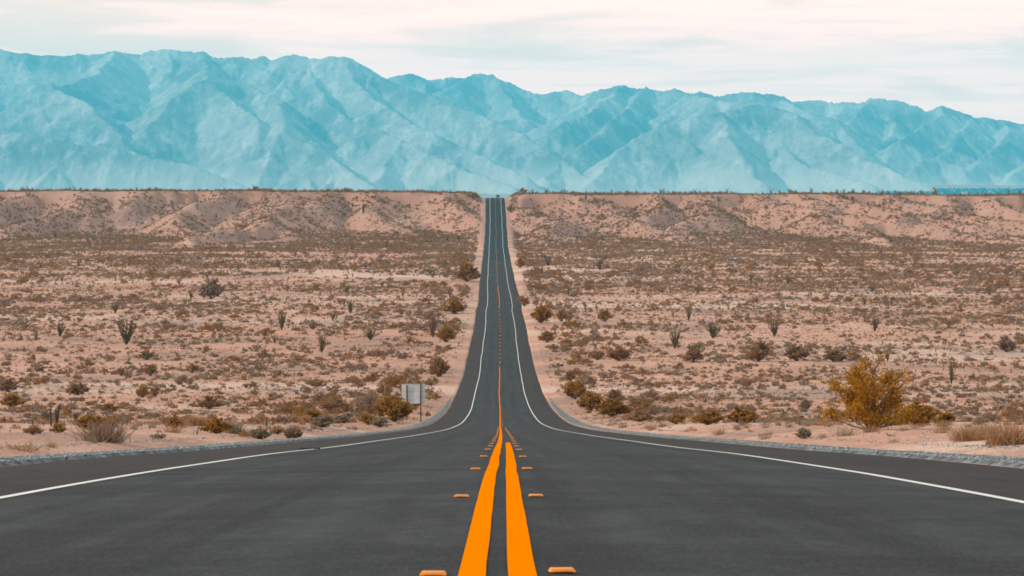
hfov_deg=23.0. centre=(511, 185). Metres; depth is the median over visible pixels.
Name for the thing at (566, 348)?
creosote bush
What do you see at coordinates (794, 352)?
creosote bush
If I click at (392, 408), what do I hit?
creosote bush
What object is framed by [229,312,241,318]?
creosote bush
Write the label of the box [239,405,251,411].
burrobush
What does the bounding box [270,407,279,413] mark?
creosote bush
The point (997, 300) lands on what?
creosote bush
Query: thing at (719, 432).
dry tuft
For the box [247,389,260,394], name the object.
burrobush
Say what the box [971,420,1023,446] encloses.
dry tuft
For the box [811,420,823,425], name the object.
dry tuft
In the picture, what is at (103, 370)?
creosote bush
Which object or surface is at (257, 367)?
creosote bush
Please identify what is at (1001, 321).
creosote bush
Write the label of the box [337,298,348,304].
creosote bush
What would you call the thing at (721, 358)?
scrub
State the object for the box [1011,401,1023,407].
burrobush
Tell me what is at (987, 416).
burrobush
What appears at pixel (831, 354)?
creosote bush
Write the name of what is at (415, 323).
creosote bush
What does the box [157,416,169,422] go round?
burrobush
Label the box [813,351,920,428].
creosote bush
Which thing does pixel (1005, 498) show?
edge line marking
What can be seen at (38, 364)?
creosote bush
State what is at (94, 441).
dry tuft
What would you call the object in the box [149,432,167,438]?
burrobush
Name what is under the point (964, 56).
sky
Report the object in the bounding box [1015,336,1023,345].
creosote bush
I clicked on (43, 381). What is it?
creosote bush
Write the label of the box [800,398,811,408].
burrobush
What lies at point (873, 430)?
dry tuft
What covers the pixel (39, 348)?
creosote bush
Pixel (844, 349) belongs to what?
creosote bush
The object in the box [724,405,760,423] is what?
creosote bush
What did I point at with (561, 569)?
pavement marker
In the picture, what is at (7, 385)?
creosote bush
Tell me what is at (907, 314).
creosote bush
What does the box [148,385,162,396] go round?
creosote bush
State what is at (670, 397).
creosote bush
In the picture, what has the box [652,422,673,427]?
dry tuft
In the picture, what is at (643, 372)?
creosote bush
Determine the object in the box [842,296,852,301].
creosote bush
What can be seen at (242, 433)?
burrobush
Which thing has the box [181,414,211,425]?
dry tuft
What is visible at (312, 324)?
burrobush
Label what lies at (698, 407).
creosote bush
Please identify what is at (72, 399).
burrobush
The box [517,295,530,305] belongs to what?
creosote bush
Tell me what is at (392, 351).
creosote bush
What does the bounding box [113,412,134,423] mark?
burrobush
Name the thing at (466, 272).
creosote bush
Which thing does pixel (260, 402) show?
creosote bush
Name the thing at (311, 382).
creosote bush
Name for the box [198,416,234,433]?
creosote bush
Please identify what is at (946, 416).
creosote bush
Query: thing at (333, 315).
ocotillo
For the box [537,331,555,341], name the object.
creosote bush
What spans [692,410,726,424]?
creosote bush
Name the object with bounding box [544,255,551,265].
ocotillo
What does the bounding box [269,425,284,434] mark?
creosote bush
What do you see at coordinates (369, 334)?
ocotillo
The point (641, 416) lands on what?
burrobush
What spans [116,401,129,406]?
burrobush
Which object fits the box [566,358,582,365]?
creosote bush
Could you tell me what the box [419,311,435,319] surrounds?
creosote bush
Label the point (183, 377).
creosote bush
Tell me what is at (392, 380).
creosote bush
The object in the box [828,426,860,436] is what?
dry tuft
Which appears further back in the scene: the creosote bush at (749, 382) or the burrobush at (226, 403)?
the creosote bush at (749, 382)
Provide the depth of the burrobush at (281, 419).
146.39 m
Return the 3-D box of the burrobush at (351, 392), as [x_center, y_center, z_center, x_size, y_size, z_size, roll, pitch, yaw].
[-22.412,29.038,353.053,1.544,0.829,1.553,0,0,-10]
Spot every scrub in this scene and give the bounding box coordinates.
[0,190,1023,424]
[1,188,1006,262]
[3,280,1003,402]
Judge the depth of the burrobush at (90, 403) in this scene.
315.23 m
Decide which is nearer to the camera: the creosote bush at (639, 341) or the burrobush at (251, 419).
the burrobush at (251, 419)
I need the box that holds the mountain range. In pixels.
[0,49,1023,193]
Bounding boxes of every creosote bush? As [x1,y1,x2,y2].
[0,299,10,307]
[0,378,18,391]
[0,391,27,406]
[15,277,27,282]
[22,425,43,434]
[31,360,47,369]
[34,346,48,352]
[35,377,46,384]
[40,376,53,382]
[49,424,66,432]
[60,406,75,416]
[64,382,90,394]
[73,295,84,300]
[73,413,106,428]
[81,359,94,366]
[97,402,120,411]
[98,367,108,373]
[100,354,117,359]
[101,417,117,427]
[114,366,127,375]
[126,293,138,298]
[136,386,150,397]
[138,350,157,359]
[143,364,157,375]
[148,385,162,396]
[163,413,183,427]
[171,310,182,315]
[174,374,194,385]
[179,307,187,315]
[183,362,199,372]
[195,395,223,408]
[198,278,225,298]
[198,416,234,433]
[199,322,214,331]
[202,346,211,350]
[212,322,226,329]
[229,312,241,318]
[242,381,261,388]
[246,400,258,406]
[251,398,267,405]
[254,363,268,370]
[257,350,270,357]
[258,327,275,335]
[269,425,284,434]
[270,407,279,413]
[275,369,287,375]
[278,405,295,412]
[279,400,293,409]
[292,405,305,412]
[292,409,322,417]
[297,394,310,399]
[299,399,316,409]
[302,377,326,387]
[309,394,320,401]
[311,391,323,398]
[319,397,354,411]
[322,395,337,401]
[327,390,338,396]
[329,408,342,413]
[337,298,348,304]
[349,379,365,387]
[349,394,378,411]
[353,389,379,413]
[354,391,364,396]
[357,412,377,424]
[363,371,380,382]
[370,393,417,421]
[371,347,386,354]
[376,384,393,393]
[383,374,401,387]
[385,347,398,353]
[389,321,397,327]
[399,371,409,377]
[404,335,417,344]
[410,380,426,383]
[411,319,420,324]
[412,373,420,380]
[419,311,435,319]
[421,297,429,301]
[425,393,440,399]
[429,355,449,376]
[436,311,445,317]
[436,324,456,341]
[441,297,466,313]
[454,261,481,281]
[506,202,515,212]
[515,257,524,267]
[517,187,526,193]
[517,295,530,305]
[530,303,553,322]
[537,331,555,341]
[546,302,554,309]
[549,344,558,348]
[556,306,567,321]
[558,344,571,350]
[559,381,575,388]
[561,332,571,337]
[563,378,586,398]
[564,370,576,380]
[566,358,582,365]
[568,321,581,326]
[571,353,580,358]
[573,339,586,346]
[573,368,584,374]
[574,348,588,355]
[576,390,602,410]
[581,357,592,363]
[583,374,596,385]
[587,349,604,359]
[591,395,633,416]
[593,333,601,341]
[597,307,615,320]
[598,371,608,378]
[605,344,631,360]
[605,388,624,400]
[616,319,625,325]
[626,398,655,407]
[633,367,651,375]
[633,401,652,413]
[635,335,648,344]
[640,387,661,398]
[642,405,658,415]
[643,380,651,385]
[660,393,676,402]
[665,391,682,397]
[666,413,684,423]
[681,345,703,361]
[692,405,702,411]
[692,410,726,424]
[697,407,718,413]
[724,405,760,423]
[730,311,742,319]
[736,375,750,381]
[740,379,753,385]
[744,339,770,361]
[748,297,759,303]
[783,343,810,360]
[794,427,812,438]
[804,344,815,353]
[811,297,820,302]
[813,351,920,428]
[822,348,847,361]
[835,410,851,418]
[839,344,854,352]
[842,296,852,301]
[846,351,866,360]
[871,347,884,354]
[878,372,899,384]
[900,312,911,317]
[904,400,941,425]
[913,300,923,305]
[933,411,954,424]
[943,320,955,325]
[950,304,965,311]
[984,363,996,369]
[992,297,1005,303]
[995,317,1007,324]
[997,334,1016,351]
[1011,331,1023,339]
[1014,293,1023,298]
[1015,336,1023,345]
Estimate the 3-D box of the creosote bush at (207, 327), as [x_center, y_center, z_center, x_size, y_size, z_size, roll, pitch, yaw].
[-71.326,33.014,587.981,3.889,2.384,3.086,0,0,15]
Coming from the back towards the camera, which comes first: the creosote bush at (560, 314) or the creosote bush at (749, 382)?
the creosote bush at (560, 314)
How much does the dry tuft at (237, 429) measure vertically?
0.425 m
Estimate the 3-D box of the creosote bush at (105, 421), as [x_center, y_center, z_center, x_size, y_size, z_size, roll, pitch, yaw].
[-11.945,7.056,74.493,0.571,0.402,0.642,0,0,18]
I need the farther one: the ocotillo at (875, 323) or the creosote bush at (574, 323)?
the creosote bush at (574, 323)
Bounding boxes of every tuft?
[1,440,52,452]
[45,440,57,447]
[59,417,143,444]
[89,436,99,443]
[145,422,159,427]
[160,423,183,432]
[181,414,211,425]
[223,421,253,433]
[296,415,313,422]
[616,422,627,428]
[641,424,656,430]
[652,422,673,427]
[709,427,726,435]
[758,433,771,439]
[764,417,779,422]
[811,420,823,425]
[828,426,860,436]
[864,425,882,432]
[895,426,910,430]
[930,426,949,432]
[937,426,990,441]
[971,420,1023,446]
[1000,413,1021,421]
[1012,418,1023,424]
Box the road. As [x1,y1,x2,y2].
[0,198,1023,575]
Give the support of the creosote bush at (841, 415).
on the desert ground at (460, 342)
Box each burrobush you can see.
[0,416,17,422]
[26,416,38,421]
[40,410,49,419]
[69,397,77,401]
[85,400,96,404]
[99,408,114,414]
[101,413,121,422]
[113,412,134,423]
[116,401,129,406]
[144,411,163,418]
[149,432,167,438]
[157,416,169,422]
[178,415,190,422]
[220,400,230,405]
[238,430,250,436]
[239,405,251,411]
[245,415,258,422]
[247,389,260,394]
[248,427,273,438]
[274,416,288,422]
[275,393,285,398]
[281,425,302,437]
[289,417,297,422]
[307,320,316,329]
[309,415,335,426]
[312,400,325,405]
[332,412,355,422]
[347,389,356,394]
[370,417,392,426]
[393,351,411,358]
[621,410,654,421]
[653,416,664,420]
[656,406,669,413]
[669,406,685,412]
[685,402,694,406]
[726,402,737,407]
[743,406,756,411]
[789,414,808,420]
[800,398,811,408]
[966,392,976,396]
[968,410,981,415]
[974,416,990,423]
[974,419,984,424]
[982,411,1002,420]
[1000,407,1023,419]
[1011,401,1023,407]
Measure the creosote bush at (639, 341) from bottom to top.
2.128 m
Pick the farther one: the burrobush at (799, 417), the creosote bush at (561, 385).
the creosote bush at (561, 385)
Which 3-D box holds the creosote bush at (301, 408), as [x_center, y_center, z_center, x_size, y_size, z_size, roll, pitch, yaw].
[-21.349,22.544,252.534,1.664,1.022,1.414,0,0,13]
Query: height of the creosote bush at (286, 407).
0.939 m
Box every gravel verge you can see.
[0,395,451,466]
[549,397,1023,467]
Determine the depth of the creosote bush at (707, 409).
251.38 m
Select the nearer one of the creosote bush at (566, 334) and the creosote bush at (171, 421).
the creosote bush at (171, 421)
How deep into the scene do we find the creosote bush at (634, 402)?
293.62 m
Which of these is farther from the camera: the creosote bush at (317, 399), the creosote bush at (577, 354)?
the creosote bush at (577, 354)
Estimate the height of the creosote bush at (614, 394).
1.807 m
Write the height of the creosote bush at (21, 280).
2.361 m
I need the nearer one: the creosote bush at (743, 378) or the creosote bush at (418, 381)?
the creosote bush at (418, 381)
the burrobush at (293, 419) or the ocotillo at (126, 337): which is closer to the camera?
the burrobush at (293, 419)
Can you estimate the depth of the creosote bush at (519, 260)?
1028.63 m
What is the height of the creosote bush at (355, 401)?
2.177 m
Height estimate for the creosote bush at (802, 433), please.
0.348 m
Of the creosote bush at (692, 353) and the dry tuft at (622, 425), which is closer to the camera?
the dry tuft at (622, 425)
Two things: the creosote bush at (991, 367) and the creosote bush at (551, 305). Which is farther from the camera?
the creosote bush at (551, 305)
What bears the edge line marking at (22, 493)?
on the road
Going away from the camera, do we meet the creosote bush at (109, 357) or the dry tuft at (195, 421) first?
the dry tuft at (195, 421)
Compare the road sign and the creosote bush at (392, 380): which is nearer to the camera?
the road sign
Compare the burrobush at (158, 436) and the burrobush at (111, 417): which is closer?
the burrobush at (158, 436)
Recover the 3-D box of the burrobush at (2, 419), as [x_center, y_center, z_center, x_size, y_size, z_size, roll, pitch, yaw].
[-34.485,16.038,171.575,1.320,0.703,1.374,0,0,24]
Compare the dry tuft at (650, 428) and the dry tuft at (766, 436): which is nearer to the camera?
the dry tuft at (766, 436)
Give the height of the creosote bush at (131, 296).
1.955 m
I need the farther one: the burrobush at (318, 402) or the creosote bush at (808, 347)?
the creosote bush at (808, 347)
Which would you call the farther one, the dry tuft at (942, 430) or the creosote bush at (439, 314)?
the creosote bush at (439, 314)
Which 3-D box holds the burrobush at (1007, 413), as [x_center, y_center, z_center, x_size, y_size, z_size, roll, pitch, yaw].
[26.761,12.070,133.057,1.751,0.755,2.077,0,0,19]
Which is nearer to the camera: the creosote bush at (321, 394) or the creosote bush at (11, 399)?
the creosote bush at (11, 399)
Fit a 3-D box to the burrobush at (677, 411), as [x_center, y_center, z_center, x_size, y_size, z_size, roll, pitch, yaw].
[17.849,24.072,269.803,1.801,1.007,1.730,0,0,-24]
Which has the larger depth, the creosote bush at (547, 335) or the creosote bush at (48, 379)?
the creosote bush at (547, 335)
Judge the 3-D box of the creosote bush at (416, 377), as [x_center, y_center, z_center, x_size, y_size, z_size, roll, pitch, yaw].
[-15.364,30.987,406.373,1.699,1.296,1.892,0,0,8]
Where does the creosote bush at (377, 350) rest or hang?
on the desert ground at (460, 342)
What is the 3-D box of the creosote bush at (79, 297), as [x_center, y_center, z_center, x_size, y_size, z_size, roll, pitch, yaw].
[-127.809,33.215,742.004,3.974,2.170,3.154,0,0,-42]
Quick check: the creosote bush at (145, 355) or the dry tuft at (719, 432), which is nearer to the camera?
the dry tuft at (719, 432)
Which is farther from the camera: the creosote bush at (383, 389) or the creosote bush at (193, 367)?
the creosote bush at (193, 367)
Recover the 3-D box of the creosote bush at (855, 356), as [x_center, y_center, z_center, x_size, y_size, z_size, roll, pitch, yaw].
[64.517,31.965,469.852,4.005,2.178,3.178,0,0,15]
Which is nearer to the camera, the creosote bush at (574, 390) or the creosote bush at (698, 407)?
the creosote bush at (698, 407)
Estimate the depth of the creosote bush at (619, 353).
473.29 m
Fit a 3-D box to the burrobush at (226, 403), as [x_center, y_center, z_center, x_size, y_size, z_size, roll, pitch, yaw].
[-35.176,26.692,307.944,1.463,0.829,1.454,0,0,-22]
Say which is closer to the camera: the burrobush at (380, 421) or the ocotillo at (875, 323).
the burrobush at (380, 421)
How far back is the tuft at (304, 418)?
133.10 m
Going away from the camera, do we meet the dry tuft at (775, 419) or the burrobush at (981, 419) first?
the burrobush at (981, 419)
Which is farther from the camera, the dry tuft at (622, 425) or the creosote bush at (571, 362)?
the creosote bush at (571, 362)
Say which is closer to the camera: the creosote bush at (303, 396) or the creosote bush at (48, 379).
the creosote bush at (303, 396)
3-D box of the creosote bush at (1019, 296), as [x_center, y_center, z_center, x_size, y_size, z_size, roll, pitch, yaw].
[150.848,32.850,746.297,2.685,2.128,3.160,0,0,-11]
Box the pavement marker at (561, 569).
[548,567,575,571]
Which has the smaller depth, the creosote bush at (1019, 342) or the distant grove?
the creosote bush at (1019, 342)
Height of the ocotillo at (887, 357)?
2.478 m
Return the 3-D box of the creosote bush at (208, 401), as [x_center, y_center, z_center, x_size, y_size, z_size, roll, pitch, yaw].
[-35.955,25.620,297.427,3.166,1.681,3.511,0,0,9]
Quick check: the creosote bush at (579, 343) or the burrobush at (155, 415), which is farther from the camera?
the creosote bush at (579, 343)
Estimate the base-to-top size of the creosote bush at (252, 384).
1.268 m
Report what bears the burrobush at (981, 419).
on the desert ground at (460, 342)
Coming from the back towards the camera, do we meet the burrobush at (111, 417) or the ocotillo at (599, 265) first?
the ocotillo at (599, 265)
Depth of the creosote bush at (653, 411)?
248.83 m
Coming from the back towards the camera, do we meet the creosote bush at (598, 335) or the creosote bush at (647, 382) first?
the creosote bush at (598, 335)
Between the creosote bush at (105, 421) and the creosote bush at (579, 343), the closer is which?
the creosote bush at (105, 421)
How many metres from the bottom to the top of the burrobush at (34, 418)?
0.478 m
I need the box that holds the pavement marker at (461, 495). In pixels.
[454,494,468,496]
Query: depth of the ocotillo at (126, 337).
541.92 m
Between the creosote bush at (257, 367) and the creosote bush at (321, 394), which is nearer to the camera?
the creosote bush at (321, 394)
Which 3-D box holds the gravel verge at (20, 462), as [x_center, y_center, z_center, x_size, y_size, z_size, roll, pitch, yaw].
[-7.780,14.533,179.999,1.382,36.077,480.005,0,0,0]
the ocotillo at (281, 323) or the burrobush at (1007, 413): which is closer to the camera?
the burrobush at (1007, 413)
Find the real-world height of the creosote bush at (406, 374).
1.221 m
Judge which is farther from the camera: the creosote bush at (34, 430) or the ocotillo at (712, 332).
the ocotillo at (712, 332)
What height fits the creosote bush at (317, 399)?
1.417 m
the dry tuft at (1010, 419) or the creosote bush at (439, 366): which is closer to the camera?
the dry tuft at (1010, 419)
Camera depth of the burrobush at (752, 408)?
277.75 m
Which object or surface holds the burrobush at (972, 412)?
on the desert ground at (460, 342)
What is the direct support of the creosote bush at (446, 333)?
on the desert ground at (460, 342)
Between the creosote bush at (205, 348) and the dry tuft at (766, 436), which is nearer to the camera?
the dry tuft at (766, 436)
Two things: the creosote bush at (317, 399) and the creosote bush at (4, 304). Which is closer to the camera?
the creosote bush at (317, 399)
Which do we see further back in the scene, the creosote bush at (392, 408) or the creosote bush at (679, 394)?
the creosote bush at (679, 394)
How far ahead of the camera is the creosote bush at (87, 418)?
74.81 m
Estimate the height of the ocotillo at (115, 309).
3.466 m
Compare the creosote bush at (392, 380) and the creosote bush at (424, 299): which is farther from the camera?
the creosote bush at (424, 299)
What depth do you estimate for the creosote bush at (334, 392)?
336.75 m
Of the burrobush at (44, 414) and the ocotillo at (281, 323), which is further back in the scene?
the ocotillo at (281, 323)
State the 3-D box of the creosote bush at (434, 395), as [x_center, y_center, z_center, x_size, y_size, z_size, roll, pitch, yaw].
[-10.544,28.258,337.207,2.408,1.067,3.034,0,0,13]
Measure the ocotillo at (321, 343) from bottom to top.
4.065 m
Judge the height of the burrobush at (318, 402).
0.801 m
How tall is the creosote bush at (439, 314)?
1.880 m
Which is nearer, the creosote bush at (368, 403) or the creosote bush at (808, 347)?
the creosote bush at (368, 403)
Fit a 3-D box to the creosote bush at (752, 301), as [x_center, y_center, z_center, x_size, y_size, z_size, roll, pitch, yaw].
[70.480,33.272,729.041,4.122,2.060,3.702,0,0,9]
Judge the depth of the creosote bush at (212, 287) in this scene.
762.56 m
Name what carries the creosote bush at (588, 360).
on the desert ground at (460, 342)
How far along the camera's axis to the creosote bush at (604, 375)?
414.11 m
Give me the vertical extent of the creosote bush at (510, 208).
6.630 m
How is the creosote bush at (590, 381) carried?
on the desert ground at (460, 342)
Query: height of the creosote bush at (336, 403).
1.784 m
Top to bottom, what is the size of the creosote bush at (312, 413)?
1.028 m
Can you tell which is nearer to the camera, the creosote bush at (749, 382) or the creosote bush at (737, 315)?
the creosote bush at (749, 382)
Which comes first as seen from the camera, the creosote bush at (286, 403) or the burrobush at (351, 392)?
the creosote bush at (286, 403)
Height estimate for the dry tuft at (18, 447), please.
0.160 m
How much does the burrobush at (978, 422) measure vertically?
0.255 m
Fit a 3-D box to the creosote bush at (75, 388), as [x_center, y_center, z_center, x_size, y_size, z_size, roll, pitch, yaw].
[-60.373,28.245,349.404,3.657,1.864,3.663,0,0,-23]
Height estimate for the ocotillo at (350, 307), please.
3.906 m
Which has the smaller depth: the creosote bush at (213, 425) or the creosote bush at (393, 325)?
the creosote bush at (213, 425)
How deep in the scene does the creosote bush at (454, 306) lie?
677.71 m
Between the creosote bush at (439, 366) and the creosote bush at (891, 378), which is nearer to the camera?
the creosote bush at (891, 378)
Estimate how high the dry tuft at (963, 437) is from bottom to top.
0.288 m
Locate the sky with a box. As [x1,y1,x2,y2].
[0,0,1023,123]
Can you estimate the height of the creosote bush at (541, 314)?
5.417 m
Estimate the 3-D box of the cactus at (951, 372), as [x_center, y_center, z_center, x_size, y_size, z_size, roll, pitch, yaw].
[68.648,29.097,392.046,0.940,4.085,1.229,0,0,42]
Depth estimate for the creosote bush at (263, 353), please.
486.84 m
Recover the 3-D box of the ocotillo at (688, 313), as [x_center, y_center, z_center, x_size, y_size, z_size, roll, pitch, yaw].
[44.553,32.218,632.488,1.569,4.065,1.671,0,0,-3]
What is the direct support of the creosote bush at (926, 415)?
on the desert ground at (460, 342)
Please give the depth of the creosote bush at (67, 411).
246.23 m
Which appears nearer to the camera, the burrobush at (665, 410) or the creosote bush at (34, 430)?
the creosote bush at (34, 430)
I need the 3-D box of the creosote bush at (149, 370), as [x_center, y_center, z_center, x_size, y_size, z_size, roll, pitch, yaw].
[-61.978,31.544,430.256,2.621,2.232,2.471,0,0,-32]
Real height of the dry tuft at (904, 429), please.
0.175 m
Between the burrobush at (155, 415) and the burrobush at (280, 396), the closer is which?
the burrobush at (155, 415)
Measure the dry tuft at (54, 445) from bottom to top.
0.164 m
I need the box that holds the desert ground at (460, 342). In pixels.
[0,184,1023,468]
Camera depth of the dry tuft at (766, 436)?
76.08 m
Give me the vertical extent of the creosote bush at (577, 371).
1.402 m
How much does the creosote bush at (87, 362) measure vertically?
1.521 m
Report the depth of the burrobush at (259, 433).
80.13 m
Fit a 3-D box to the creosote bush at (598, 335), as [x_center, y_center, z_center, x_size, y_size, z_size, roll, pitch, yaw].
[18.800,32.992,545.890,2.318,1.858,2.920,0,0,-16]
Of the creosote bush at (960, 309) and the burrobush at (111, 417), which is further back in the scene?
the creosote bush at (960, 309)
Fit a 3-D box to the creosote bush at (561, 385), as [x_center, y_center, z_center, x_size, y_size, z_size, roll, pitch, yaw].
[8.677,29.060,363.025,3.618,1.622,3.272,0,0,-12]
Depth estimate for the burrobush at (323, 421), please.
129.46 m
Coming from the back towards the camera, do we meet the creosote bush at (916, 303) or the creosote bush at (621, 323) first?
the creosote bush at (916, 303)
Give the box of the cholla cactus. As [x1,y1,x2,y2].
[48,405,61,426]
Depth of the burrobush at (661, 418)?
204.35 m
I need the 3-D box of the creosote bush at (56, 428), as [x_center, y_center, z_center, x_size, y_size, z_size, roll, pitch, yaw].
[-11.611,6.222,64.349,0.463,0.262,0.486,0,0,-39]
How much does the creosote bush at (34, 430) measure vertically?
0.249 m
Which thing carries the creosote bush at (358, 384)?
on the desert ground at (460, 342)
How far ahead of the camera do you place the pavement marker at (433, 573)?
9.11 m
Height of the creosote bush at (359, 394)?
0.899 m
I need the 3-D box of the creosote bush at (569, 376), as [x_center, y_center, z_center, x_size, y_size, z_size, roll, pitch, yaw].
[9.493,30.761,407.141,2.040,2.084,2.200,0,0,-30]
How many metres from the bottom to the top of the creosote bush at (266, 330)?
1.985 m
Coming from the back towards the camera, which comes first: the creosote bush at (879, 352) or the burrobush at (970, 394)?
the creosote bush at (879, 352)
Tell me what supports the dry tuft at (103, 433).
on the desert ground at (460, 342)
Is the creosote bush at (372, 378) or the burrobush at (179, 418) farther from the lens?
the creosote bush at (372, 378)
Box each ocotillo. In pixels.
[57,322,65,335]
[111,301,119,312]
[115,318,136,344]
[276,309,285,329]
[318,333,327,352]
[329,311,335,319]
[345,299,354,313]
[363,328,377,339]
[428,313,437,336]
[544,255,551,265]
[596,261,603,269]
[669,327,680,348]
[686,306,691,320]
[705,321,721,337]
[767,318,780,336]
[872,317,879,331]
[884,349,889,361]
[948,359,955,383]
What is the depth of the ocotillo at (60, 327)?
569.73 m
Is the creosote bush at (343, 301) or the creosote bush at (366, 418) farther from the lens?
the creosote bush at (343, 301)
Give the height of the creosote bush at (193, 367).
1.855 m
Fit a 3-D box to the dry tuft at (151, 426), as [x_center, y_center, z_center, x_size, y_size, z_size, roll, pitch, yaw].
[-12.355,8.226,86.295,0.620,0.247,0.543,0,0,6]
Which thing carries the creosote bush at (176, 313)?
on the desert ground at (460, 342)
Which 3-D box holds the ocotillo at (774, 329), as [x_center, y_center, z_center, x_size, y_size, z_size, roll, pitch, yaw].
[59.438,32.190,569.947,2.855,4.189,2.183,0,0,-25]
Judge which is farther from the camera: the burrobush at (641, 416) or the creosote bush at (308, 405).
the creosote bush at (308, 405)
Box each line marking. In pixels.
[0,237,489,498]
[458,367,501,575]
[500,199,1023,502]
[506,442,536,575]
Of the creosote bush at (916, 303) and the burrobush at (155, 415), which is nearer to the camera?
the burrobush at (155, 415)
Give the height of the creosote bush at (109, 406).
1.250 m
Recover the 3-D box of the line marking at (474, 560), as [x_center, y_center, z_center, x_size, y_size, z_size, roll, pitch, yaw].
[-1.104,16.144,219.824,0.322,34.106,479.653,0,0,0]
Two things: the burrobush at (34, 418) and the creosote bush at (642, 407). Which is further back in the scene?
the creosote bush at (642, 407)
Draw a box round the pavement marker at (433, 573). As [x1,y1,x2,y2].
[419,571,446,575]
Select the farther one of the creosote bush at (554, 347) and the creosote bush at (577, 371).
the creosote bush at (554, 347)
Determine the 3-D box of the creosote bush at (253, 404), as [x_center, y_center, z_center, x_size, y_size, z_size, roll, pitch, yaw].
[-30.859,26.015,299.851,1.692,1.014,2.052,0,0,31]
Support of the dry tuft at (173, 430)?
on the desert ground at (460, 342)
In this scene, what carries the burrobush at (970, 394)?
on the desert ground at (460, 342)
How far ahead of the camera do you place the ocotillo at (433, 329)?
565.00 m
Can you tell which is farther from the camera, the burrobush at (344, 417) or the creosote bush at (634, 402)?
the creosote bush at (634, 402)
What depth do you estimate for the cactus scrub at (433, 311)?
739.83 m
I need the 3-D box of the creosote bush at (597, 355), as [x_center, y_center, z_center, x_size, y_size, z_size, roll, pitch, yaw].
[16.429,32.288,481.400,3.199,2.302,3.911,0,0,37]
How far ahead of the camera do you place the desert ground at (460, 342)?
681.52 m
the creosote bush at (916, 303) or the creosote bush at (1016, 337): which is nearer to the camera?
the creosote bush at (1016, 337)
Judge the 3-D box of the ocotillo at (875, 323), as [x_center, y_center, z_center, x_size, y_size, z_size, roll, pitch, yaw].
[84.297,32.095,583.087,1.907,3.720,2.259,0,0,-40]
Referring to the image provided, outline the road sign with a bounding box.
[402,384,424,421]
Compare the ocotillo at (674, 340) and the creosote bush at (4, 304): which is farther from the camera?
the creosote bush at (4, 304)
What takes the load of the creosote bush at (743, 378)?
on the desert ground at (460, 342)
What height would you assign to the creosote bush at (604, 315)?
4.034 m
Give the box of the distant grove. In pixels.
[876,187,1023,194]
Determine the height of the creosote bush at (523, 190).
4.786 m
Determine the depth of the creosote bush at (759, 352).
472.31 m
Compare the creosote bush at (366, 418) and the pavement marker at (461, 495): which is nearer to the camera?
the pavement marker at (461, 495)
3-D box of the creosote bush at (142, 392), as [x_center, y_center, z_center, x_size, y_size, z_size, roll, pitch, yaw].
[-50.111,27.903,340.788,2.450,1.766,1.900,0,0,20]
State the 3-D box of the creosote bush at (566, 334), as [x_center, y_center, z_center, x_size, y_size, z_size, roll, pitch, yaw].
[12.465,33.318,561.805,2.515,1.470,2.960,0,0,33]
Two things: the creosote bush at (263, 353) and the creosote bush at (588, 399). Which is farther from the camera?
the creosote bush at (263, 353)
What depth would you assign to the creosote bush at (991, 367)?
447.30 m
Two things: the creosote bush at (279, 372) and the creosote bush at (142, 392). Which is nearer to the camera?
the creosote bush at (142, 392)
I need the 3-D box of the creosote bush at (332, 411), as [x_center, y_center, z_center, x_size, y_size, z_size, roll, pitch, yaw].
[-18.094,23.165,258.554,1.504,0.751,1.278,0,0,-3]
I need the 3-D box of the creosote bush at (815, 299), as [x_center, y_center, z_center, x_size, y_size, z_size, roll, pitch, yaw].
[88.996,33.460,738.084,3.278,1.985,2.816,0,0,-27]
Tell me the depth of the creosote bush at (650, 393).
331.09 m
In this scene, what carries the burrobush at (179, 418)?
on the desert ground at (460, 342)
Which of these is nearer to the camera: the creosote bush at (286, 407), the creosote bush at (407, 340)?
the creosote bush at (286, 407)
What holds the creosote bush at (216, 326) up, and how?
on the desert ground at (460, 342)
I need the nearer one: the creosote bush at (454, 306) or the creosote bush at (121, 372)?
the creosote bush at (121, 372)
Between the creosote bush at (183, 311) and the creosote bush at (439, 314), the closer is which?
the creosote bush at (439, 314)
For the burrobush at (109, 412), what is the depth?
257.82 m
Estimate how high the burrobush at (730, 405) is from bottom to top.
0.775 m
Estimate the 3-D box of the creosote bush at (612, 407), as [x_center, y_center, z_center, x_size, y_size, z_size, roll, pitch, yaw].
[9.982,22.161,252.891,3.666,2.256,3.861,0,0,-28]
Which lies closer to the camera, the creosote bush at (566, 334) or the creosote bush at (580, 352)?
the creosote bush at (580, 352)
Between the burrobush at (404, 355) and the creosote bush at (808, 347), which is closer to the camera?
the burrobush at (404, 355)

